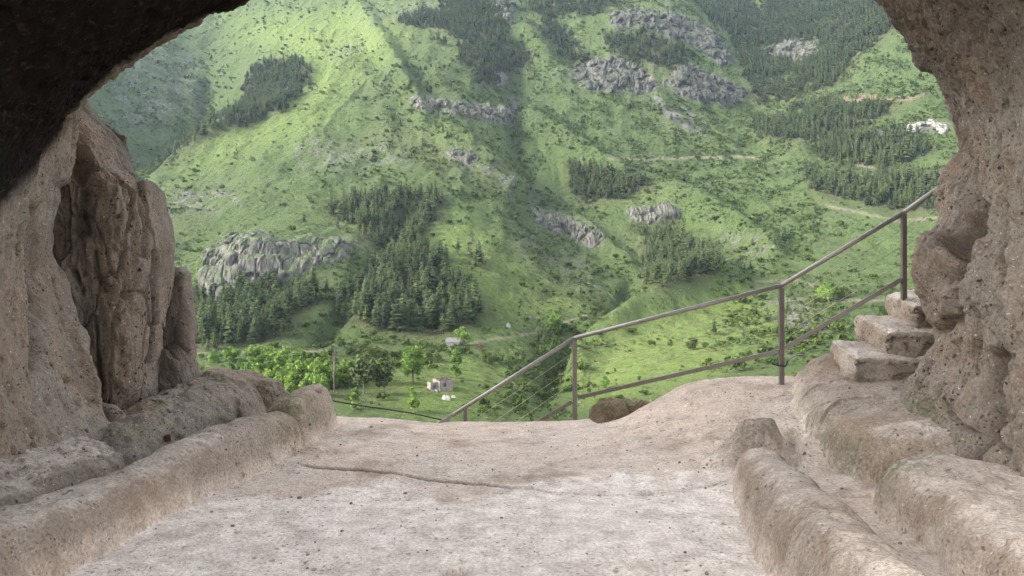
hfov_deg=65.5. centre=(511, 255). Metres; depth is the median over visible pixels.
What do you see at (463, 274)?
pine tree
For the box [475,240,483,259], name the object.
pine tree
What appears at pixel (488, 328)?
shrub
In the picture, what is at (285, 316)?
pine tree
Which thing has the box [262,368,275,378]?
broadleaf tree
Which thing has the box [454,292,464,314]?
pine tree
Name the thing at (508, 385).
shrub
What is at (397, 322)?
pine tree
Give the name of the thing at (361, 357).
broadleaf tree
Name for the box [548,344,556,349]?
shrub
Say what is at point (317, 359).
poplar
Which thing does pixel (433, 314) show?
pine tree
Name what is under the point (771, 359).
shrub
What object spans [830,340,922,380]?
rock step
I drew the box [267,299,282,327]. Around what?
pine tree
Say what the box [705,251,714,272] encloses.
pine tree
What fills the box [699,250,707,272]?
pine tree
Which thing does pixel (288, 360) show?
broadleaf tree
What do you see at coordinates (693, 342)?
broadleaf tree
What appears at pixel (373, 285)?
pine tree
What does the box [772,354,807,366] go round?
cable
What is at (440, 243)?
pine tree
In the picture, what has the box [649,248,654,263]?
pine tree
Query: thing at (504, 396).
shrub
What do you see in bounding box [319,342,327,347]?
shrub
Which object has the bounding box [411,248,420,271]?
pine tree
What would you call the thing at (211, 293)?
pine tree
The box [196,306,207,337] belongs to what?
pine tree
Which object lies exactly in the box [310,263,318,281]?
pine tree
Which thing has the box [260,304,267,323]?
pine tree
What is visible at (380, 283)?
pine tree
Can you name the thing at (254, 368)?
broadleaf tree
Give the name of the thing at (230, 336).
pine tree
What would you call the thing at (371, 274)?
pine tree
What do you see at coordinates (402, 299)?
pine tree
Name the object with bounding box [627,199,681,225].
rock outcrop
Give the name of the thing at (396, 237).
pine tree
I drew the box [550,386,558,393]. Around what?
shrub
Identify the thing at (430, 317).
pine tree
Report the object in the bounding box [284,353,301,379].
poplar
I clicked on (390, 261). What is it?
pine tree
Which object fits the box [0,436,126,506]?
rock bench
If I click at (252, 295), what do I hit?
pine tree
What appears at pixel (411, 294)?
pine tree
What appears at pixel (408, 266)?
pine tree
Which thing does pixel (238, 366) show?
broadleaf tree
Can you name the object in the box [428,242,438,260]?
pine tree
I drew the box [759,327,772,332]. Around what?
shrub
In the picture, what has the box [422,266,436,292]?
pine tree
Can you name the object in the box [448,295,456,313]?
pine tree
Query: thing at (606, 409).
rock
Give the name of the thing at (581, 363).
shrub
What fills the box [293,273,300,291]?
pine tree
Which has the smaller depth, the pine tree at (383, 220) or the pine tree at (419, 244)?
the pine tree at (419, 244)
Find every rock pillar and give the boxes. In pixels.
[52,100,174,409]
[149,267,201,390]
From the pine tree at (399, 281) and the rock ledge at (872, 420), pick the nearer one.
the rock ledge at (872, 420)
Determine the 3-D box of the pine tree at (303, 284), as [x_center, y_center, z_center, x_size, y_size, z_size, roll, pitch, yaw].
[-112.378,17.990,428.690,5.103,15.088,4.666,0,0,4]
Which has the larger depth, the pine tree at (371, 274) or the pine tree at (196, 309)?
the pine tree at (371, 274)
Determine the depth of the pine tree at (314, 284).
430.68 m
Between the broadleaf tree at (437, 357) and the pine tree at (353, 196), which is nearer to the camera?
the broadleaf tree at (437, 357)
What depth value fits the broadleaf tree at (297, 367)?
250.58 m
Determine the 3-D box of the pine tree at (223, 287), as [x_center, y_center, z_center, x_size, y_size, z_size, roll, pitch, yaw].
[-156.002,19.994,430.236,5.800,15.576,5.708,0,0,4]
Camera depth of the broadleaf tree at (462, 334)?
381.14 m
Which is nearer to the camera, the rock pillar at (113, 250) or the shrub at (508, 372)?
the rock pillar at (113, 250)
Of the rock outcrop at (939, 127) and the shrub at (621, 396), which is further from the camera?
the rock outcrop at (939, 127)
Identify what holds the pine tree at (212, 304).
on the hills
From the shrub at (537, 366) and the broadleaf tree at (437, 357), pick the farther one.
the shrub at (537, 366)
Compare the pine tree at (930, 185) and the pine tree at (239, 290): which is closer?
the pine tree at (239, 290)
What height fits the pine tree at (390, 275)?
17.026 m
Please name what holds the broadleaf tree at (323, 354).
on the hills
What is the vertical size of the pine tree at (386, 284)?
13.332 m
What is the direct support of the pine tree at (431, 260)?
on the hills
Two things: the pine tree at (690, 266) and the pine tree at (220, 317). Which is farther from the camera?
the pine tree at (690, 266)
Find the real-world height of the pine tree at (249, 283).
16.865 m
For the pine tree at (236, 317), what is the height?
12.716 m
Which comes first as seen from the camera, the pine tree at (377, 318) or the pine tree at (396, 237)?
the pine tree at (377, 318)
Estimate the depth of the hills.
711.08 m
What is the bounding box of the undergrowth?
[93,0,957,421]
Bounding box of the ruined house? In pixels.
[427,377,452,391]
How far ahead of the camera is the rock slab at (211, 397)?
8.08 m
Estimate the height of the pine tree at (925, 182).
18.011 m
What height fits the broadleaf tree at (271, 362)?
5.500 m
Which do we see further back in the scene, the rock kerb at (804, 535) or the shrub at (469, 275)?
the shrub at (469, 275)
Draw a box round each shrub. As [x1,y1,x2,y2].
[181,246,191,250]
[267,341,278,346]
[287,225,295,231]
[303,352,311,357]
[308,352,317,357]
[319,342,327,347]
[337,340,346,346]
[350,248,356,255]
[351,338,358,343]
[361,340,370,346]
[369,329,377,334]
[370,336,382,341]
[376,392,386,398]
[424,357,433,366]
[428,364,437,368]
[432,343,447,351]
[450,344,459,348]
[451,347,464,354]
[464,273,473,279]
[478,397,489,404]
[481,325,491,331]
[499,394,507,398]
[503,382,513,389]
[505,359,513,363]
[505,369,513,376]
[512,406,518,411]
[513,366,519,371]
[513,393,529,406]
[525,410,534,415]
[526,384,536,391]
[529,255,536,260]
[532,363,540,369]
[533,387,542,393]
[538,344,548,353]
[538,391,547,396]
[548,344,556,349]
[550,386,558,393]
[553,411,560,418]
[559,322,568,327]
[561,386,568,390]
[564,261,572,266]
[568,324,576,329]
[577,360,589,368]
[582,380,591,387]
[615,394,624,398]
[627,327,636,332]
[640,389,648,394]
[647,340,655,344]
[700,361,710,366]
[716,264,726,271]
[716,340,725,345]
[723,318,734,324]
[727,356,742,369]
[737,297,747,302]
[739,246,747,250]
[739,350,752,357]
[741,319,749,324]
[748,309,757,314]
[755,257,762,261]
[756,293,767,298]
[758,342,772,352]
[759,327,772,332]
[767,357,778,362]
[784,333,797,343]
[793,343,805,349]
[798,327,813,335]
[803,252,810,258]
[812,227,819,231]
[812,295,821,300]
[812,337,823,343]
[824,314,834,319]
[829,321,844,329]
[835,220,844,225]
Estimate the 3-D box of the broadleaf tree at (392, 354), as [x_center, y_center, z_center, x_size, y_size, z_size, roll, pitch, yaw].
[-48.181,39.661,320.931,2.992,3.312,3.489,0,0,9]
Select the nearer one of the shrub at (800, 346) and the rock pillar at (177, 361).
the rock pillar at (177, 361)
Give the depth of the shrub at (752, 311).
414.44 m
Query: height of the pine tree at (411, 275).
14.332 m
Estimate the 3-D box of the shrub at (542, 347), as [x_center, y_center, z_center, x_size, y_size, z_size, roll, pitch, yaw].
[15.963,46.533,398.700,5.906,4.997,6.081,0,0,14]
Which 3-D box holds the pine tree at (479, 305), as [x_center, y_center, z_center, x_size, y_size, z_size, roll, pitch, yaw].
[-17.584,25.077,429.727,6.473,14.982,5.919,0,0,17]
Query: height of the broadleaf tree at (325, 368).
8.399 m
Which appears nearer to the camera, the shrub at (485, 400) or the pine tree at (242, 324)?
the shrub at (485, 400)
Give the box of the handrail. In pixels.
[437,186,936,422]
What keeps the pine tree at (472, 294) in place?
on the hills
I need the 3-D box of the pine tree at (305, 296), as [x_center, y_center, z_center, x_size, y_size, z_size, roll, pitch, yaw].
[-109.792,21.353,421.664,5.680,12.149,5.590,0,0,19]
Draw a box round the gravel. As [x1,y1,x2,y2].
[115,380,957,575]
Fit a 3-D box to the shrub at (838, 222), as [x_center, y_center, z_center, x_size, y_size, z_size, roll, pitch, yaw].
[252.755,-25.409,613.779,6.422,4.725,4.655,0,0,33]
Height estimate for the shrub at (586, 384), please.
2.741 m
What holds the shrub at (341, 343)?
on the hills
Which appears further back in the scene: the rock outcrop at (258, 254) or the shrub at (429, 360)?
the rock outcrop at (258, 254)
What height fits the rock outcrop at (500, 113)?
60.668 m
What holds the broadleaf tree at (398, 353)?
on the hills
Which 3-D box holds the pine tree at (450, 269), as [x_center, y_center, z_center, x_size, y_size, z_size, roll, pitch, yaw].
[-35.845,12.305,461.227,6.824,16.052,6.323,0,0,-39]
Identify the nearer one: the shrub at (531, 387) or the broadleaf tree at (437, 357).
the shrub at (531, 387)
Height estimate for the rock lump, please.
0.336 m
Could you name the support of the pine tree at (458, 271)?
on the hills
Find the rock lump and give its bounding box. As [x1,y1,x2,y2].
[707,418,782,466]
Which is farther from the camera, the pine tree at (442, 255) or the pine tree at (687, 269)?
the pine tree at (442, 255)
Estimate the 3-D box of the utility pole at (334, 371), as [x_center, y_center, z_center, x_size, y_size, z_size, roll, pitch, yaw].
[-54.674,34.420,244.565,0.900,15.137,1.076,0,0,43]
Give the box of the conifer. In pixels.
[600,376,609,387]
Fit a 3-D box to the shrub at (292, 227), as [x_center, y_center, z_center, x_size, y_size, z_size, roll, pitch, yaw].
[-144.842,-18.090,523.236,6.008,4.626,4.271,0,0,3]
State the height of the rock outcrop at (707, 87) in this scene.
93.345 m
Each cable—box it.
[332,400,441,419]
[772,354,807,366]
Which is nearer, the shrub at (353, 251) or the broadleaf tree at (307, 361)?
the broadleaf tree at (307, 361)
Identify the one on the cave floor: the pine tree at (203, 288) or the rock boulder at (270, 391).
the rock boulder at (270, 391)
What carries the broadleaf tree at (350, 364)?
on the hills
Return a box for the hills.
[88,0,958,422]
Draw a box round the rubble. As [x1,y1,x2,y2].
[104,24,935,402]
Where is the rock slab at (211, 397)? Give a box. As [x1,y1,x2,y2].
[98,367,266,465]
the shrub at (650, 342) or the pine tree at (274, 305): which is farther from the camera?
the pine tree at (274, 305)
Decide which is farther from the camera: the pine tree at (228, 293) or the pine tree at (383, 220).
the pine tree at (383, 220)
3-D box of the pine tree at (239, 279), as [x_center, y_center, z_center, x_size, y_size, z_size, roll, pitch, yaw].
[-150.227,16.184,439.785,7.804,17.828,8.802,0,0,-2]
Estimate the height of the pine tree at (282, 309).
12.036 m
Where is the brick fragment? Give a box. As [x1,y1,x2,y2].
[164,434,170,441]
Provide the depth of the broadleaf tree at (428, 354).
326.62 m
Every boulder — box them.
[238,369,289,409]
[442,395,449,400]
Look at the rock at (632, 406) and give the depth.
10.03 m
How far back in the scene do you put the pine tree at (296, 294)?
420.62 m
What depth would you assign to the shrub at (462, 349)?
336.85 m
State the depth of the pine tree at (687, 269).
445.76 m
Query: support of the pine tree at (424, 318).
on the hills
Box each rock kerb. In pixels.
[0,383,338,575]
[733,448,928,575]
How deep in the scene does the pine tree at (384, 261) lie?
472.35 m
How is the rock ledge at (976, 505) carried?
on the cave floor
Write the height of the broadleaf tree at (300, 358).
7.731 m
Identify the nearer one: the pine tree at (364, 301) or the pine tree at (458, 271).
the pine tree at (364, 301)
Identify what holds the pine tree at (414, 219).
on the hills
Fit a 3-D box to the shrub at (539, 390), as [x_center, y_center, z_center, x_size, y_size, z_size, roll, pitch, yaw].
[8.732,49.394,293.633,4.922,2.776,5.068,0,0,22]
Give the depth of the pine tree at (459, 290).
429.84 m
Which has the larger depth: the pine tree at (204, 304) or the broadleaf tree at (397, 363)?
the pine tree at (204, 304)
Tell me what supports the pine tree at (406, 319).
on the hills
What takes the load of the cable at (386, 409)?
attached to the cave floor
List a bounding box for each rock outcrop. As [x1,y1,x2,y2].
[197,229,359,300]
[408,94,517,127]
[446,148,479,167]
[490,0,515,22]
[532,207,605,247]
[568,55,656,94]
[609,7,734,64]
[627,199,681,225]
[662,60,746,108]
[762,37,818,60]
[905,119,947,137]
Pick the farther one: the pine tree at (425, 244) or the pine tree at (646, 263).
the pine tree at (646, 263)
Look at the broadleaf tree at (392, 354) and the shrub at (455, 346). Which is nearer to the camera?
the broadleaf tree at (392, 354)
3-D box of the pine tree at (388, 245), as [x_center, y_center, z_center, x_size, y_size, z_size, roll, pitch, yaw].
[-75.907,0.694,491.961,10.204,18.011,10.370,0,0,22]
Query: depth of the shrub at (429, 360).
302.34 m
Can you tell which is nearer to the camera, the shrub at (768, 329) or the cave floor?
the cave floor
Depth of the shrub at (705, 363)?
290.44 m
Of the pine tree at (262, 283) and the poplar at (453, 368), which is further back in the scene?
the pine tree at (262, 283)
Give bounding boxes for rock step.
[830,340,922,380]
[854,315,934,364]
[885,289,932,327]
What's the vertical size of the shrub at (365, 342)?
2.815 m
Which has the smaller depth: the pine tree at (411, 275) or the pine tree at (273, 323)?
the pine tree at (273, 323)
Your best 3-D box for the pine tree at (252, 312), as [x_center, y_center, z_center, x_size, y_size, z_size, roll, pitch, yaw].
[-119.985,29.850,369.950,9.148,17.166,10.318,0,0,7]
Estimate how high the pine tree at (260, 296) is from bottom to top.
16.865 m
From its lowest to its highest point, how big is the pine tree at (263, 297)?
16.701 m
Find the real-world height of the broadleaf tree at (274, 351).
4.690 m
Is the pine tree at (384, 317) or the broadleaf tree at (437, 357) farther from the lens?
the pine tree at (384, 317)
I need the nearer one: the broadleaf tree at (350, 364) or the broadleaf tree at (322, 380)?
the broadleaf tree at (322, 380)
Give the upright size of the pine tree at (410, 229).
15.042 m
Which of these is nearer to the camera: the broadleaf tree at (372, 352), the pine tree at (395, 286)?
the broadleaf tree at (372, 352)
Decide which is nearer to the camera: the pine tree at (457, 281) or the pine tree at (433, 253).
the pine tree at (457, 281)
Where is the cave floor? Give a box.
[58,376,961,575]
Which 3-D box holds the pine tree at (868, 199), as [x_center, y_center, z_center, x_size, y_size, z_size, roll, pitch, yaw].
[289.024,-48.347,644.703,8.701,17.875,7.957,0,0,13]
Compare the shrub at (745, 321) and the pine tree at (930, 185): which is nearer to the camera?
the shrub at (745, 321)
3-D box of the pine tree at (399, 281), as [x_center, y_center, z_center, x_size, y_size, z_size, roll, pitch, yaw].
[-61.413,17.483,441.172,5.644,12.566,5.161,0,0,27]
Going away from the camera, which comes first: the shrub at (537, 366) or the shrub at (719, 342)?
the shrub at (719, 342)
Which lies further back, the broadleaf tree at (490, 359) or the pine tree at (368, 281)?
the pine tree at (368, 281)
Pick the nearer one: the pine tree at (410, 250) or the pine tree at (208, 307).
the pine tree at (208, 307)
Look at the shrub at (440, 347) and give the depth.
359.19 m
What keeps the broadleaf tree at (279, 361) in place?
on the hills
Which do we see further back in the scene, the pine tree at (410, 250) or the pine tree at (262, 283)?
the pine tree at (410, 250)
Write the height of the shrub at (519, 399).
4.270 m
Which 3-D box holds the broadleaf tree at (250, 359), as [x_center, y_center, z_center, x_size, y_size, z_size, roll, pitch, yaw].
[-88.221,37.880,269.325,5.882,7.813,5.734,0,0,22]
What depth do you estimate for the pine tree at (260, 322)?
360.39 m
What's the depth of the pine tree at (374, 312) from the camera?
392.84 m
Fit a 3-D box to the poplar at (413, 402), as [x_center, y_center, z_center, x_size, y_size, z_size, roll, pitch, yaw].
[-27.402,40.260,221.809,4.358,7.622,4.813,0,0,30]
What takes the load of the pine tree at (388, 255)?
on the hills
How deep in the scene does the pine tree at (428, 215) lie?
585.80 m
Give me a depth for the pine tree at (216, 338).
340.18 m
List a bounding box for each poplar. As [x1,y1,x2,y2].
[253,355,265,373]
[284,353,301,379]
[310,357,325,373]
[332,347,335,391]
[337,357,348,386]
[349,387,360,409]
[405,387,419,412]
[449,349,461,377]
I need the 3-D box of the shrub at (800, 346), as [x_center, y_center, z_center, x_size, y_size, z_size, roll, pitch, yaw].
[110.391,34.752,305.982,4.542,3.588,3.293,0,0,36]
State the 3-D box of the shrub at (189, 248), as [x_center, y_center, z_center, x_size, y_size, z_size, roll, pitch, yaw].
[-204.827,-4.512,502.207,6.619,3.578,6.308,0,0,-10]
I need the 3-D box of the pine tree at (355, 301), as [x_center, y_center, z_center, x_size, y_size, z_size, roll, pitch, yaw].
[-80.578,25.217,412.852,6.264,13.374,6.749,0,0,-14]
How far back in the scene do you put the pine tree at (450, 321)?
405.19 m
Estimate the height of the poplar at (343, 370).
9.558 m
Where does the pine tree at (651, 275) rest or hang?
on the hills
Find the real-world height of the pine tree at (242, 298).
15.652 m
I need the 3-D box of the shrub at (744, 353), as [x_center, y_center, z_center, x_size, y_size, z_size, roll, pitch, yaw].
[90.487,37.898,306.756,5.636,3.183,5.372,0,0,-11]
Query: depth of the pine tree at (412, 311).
411.53 m
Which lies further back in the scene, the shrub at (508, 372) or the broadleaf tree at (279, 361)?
the shrub at (508, 372)
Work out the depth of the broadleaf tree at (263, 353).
301.66 m
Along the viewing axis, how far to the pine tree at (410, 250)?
484.52 m
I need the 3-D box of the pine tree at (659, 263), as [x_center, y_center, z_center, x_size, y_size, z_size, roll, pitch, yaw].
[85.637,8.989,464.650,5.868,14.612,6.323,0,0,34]
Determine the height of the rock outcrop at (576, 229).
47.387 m
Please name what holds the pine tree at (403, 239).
on the hills
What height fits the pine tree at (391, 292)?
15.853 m
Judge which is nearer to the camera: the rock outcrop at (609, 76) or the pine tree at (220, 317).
the pine tree at (220, 317)
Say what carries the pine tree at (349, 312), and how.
on the hills
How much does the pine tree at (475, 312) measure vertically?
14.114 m
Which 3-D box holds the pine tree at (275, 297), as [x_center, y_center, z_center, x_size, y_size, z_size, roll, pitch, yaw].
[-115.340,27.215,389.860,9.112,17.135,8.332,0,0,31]
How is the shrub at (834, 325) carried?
on the hills
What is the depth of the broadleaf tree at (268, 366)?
259.63 m
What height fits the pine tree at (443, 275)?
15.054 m
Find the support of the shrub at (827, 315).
on the hills
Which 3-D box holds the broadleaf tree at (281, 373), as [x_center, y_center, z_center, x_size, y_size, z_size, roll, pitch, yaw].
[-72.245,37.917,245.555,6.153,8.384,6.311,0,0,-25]
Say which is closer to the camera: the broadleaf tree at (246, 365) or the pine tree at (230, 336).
the broadleaf tree at (246, 365)
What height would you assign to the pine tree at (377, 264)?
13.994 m
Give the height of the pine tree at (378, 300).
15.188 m
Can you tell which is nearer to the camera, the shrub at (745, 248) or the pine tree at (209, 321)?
the pine tree at (209, 321)
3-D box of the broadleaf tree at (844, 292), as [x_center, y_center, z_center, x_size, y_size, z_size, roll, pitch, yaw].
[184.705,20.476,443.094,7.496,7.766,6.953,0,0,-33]
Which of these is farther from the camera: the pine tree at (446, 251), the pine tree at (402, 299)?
the pine tree at (446, 251)
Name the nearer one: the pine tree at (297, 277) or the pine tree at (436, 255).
the pine tree at (297, 277)
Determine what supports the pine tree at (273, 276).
on the hills
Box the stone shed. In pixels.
[441,338,460,345]
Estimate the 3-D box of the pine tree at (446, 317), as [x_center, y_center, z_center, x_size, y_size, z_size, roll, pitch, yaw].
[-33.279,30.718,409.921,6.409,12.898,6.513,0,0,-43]
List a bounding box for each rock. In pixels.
[589,397,629,422]
[623,398,649,413]
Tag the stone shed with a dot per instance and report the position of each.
(450, 341)
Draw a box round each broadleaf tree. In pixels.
[207,349,222,362]
[221,346,241,361]
[226,362,234,369]
[234,359,243,369]
[240,356,256,367]
[240,362,250,369]
[243,344,260,357]
[251,367,259,371]
[258,346,271,360]
[260,361,271,371]
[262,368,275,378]
[266,360,275,369]
[267,348,278,359]
[271,365,287,383]
[272,355,286,376]
[277,345,293,356]
[284,373,298,392]
[286,359,292,382]
[288,360,308,384]
[293,347,305,356]
[293,356,304,373]
[298,377,311,387]
[303,358,314,376]
[304,362,325,384]
[312,375,329,389]
[313,362,330,376]
[318,350,328,358]
[323,360,335,373]
[326,364,342,387]
[328,345,337,355]
[346,347,351,355]
[346,361,354,381]
[348,354,379,394]
[351,343,364,355]
[356,355,366,362]
[362,345,377,357]
[373,357,394,391]
[374,346,381,356]
[375,358,392,373]
[378,348,388,358]
[389,351,395,357]
[391,357,402,368]
[395,350,402,357]
[400,344,425,382]
[425,349,434,357]
[433,353,442,361]
[453,326,471,345]
[475,342,482,350]
[482,352,488,361]
[486,354,496,364]
[545,314,562,333]
[685,337,697,349]
[815,281,837,300]
[836,286,850,299]
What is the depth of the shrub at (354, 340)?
336.75 m
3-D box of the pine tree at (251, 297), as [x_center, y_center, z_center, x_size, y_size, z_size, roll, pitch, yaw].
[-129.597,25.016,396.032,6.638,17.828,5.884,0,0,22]
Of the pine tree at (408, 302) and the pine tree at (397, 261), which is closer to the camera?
the pine tree at (408, 302)
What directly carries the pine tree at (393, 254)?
on the hills
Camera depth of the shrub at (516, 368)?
332.08 m
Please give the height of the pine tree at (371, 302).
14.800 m
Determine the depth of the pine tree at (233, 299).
416.92 m
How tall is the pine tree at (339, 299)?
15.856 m
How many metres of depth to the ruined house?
256.29 m
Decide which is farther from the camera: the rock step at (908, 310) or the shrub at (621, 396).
the shrub at (621, 396)
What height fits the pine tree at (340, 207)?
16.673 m
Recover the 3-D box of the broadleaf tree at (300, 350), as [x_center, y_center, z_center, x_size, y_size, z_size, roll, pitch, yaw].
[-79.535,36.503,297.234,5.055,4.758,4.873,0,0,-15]
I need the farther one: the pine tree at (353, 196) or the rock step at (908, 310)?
the pine tree at (353, 196)
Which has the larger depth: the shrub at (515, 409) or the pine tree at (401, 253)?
the pine tree at (401, 253)
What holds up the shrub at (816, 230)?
on the hills
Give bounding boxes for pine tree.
[193,279,200,297]
[195,300,199,314]
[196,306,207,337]
[197,313,210,342]
[199,284,208,302]
[201,300,206,312]
[204,296,215,325]
[206,312,213,327]
[208,284,214,301]
[209,326,219,348]
[210,298,216,315]
[214,292,223,310]
[215,300,222,318]
[217,300,225,328]
[218,314,226,338]
[220,279,226,294]
[220,286,232,308]
[223,311,236,345]
[224,300,237,327]
[225,282,234,306]
[232,269,243,295]
[232,298,240,324]
[234,284,241,299]
[234,305,240,322]
[236,304,248,338]
[239,289,247,305]
[241,272,246,287]
[242,299,250,317]
[245,302,263,331]
[245,317,260,342]
[246,277,255,293]
[247,287,257,301]
[247,288,254,309]
[249,297,265,315]
[250,309,260,330]
[254,279,261,296]
[256,274,267,293]
[257,315,265,339]
[258,289,265,311]
[260,288,267,314]
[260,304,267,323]
[262,316,269,339]
[264,289,270,303]
[266,300,272,321]
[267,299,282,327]
[267,307,279,334]
[268,268,278,295]
[271,280,280,299]
[272,294,280,310]
[278,292,292,322]
[279,287,293,303]
[279,304,292,325]
[282,304,289,325]
[291,283,301,305]
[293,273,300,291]
[293,288,301,305]
[300,275,306,297]
[300,285,309,305]
[305,271,319,297]
[307,274,318,293]
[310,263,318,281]
[334,285,344,310]
[335,198,347,219]
[344,299,349,317]
[345,273,355,296]
[347,299,352,318]
[350,186,358,205]
[351,292,359,315]
[352,274,360,287]
[352,281,361,299]
[353,269,361,286]
[356,288,371,312]
[358,274,376,298]
[359,271,364,291]
[362,280,369,299]
[363,201,368,220]
[367,251,376,271]
[367,289,374,314]
[368,266,374,283]
[369,277,376,305]
[370,301,382,326]
[372,292,381,313]
[373,303,381,327]
[374,258,379,275]
[375,248,384,269]
[375,252,389,272]
[375,264,384,283]
[378,211,387,229]
[378,277,384,292]
[379,292,390,310]
[380,303,389,322]
[381,243,392,262]
[381,273,385,289]
[383,277,388,294]
[384,267,393,287]
[385,249,394,267]
[386,256,395,271]
[386,281,396,303]
[387,298,407,331]
[387,299,394,319]
[388,262,399,278]
[389,237,394,251]
[391,246,395,262]
[392,277,400,298]
[393,225,399,243]
[394,250,400,270]
[395,180,404,200]
[395,240,400,263]
[397,244,405,264]
[397,276,404,293]
[399,228,407,248]
[399,293,408,315]
[401,304,410,330]
[404,223,416,240]
[404,240,412,256]
[404,246,413,266]
[405,253,412,274]
[406,300,411,317]
[407,267,415,289]
[408,284,415,301]
[409,300,416,320]
[410,212,417,231]
[410,306,423,330]
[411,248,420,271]
[412,270,420,295]
[416,233,423,252]
[418,276,428,305]
[419,248,428,266]
[419,261,426,280]
[420,306,425,323]
[421,287,428,306]
[422,234,429,251]
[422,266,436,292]
[424,199,434,221]
[424,296,439,327]
[427,302,438,326]
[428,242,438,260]
[428,253,437,272]
[433,246,441,272]
[434,299,445,325]
[435,280,446,304]
[436,240,441,257]
[436,247,450,271]
[438,268,447,287]
[439,256,447,271]
[443,274,455,288]
[443,286,449,306]
[443,303,450,325]
[444,243,450,263]
[444,304,457,328]
[447,263,454,279]
[447,287,456,306]
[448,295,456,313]
[453,273,459,289]
[454,266,463,285]
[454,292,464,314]
[455,286,463,305]
[458,273,468,292]
[460,276,468,296]
[461,294,473,318]
[466,299,474,322]
[469,277,481,299]
[469,292,477,310]
[471,296,477,320]
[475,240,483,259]
[475,289,484,314]
[643,257,648,276]
[643,262,651,283]
[647,262,655,282]
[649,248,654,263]
[652,260,662,282]
[657,259,662,278]
[670,246,675,259]
[671,253,678,272]
[679,247,687,261]
[679,260,685,281]
[684,261,690,280]
[686,252,696,270]
[687,257,693,277]
[691,249,696,271]
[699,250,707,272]
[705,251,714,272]
[863,185,873,205]
[919,178,927,191]
[926,181,934,201]
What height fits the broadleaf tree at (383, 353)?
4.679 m
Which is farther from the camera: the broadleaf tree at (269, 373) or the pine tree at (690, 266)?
the pine tree at (690, 266)
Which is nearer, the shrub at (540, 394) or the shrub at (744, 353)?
the shrub at (540, 394)
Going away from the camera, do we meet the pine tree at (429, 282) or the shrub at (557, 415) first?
the shrub at (557, 415)
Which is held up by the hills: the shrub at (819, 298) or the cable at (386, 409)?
the shrub at (819, 298)
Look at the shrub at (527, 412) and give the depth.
230.21 m
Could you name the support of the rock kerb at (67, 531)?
on the cave floor
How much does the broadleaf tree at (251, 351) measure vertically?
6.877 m
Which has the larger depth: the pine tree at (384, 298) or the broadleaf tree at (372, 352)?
the pine tree at (384, 298)
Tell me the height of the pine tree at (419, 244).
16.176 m
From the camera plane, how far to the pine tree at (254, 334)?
356.10 m
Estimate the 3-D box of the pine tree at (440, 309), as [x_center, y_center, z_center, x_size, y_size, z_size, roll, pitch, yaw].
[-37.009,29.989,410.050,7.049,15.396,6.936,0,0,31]
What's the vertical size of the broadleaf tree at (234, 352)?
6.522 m
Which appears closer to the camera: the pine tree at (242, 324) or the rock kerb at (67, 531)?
the rock kerb at (67, 531)
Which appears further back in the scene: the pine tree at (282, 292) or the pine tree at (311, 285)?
the pine tree at (311, 285)
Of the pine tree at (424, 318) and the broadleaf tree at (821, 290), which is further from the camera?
the broadleaf tree at (821, 290)
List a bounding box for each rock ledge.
[792,353,957,475]
[873,452,1023,575]
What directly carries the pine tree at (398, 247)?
on the hills
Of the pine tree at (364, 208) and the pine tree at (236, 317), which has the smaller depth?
the pine tree at (236, 317)
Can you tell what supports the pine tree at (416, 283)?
on the hills
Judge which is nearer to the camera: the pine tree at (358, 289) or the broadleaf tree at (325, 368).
the broadleaf tree at (325, 368)
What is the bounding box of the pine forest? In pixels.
[98,0,949,350]
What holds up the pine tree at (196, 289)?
on the hills
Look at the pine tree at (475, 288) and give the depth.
438.73 m
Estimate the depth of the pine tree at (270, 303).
385.00 m
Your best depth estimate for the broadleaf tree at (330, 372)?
249.09 m
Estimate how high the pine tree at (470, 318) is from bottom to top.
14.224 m
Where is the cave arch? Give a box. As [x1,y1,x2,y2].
[0,0,1023,476]
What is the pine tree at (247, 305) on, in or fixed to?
on the hills
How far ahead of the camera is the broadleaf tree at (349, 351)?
314.76 m
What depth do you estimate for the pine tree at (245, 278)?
444.33 m
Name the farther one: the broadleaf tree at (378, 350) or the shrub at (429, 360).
the broadleaf tree at (378, 350)
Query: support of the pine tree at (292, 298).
on the hills
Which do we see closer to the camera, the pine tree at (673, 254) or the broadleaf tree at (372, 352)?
the broadleaf tree at (372, 352)
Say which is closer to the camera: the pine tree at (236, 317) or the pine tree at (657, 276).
the pine tree at (236, 317)
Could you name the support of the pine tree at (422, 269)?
on the hills
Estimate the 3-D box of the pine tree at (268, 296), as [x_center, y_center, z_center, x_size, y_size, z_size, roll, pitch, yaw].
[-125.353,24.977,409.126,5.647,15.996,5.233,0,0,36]
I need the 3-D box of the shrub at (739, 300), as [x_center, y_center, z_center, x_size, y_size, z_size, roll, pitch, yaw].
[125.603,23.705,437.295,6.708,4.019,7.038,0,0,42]
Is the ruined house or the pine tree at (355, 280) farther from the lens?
the pine tree at (355, 280)
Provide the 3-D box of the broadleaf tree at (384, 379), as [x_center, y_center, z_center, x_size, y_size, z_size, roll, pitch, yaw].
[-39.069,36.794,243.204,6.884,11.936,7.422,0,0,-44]
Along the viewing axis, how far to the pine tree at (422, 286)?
432.71 m
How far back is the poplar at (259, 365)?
253.51 m
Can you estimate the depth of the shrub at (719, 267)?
469.49 m
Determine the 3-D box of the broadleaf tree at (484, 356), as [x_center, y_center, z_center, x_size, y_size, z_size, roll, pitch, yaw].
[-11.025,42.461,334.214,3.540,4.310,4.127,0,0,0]
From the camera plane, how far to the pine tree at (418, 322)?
398.34 m
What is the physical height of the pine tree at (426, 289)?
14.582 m
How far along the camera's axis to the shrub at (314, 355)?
294.22 m
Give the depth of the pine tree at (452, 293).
429.45 m
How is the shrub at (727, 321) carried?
on the hills

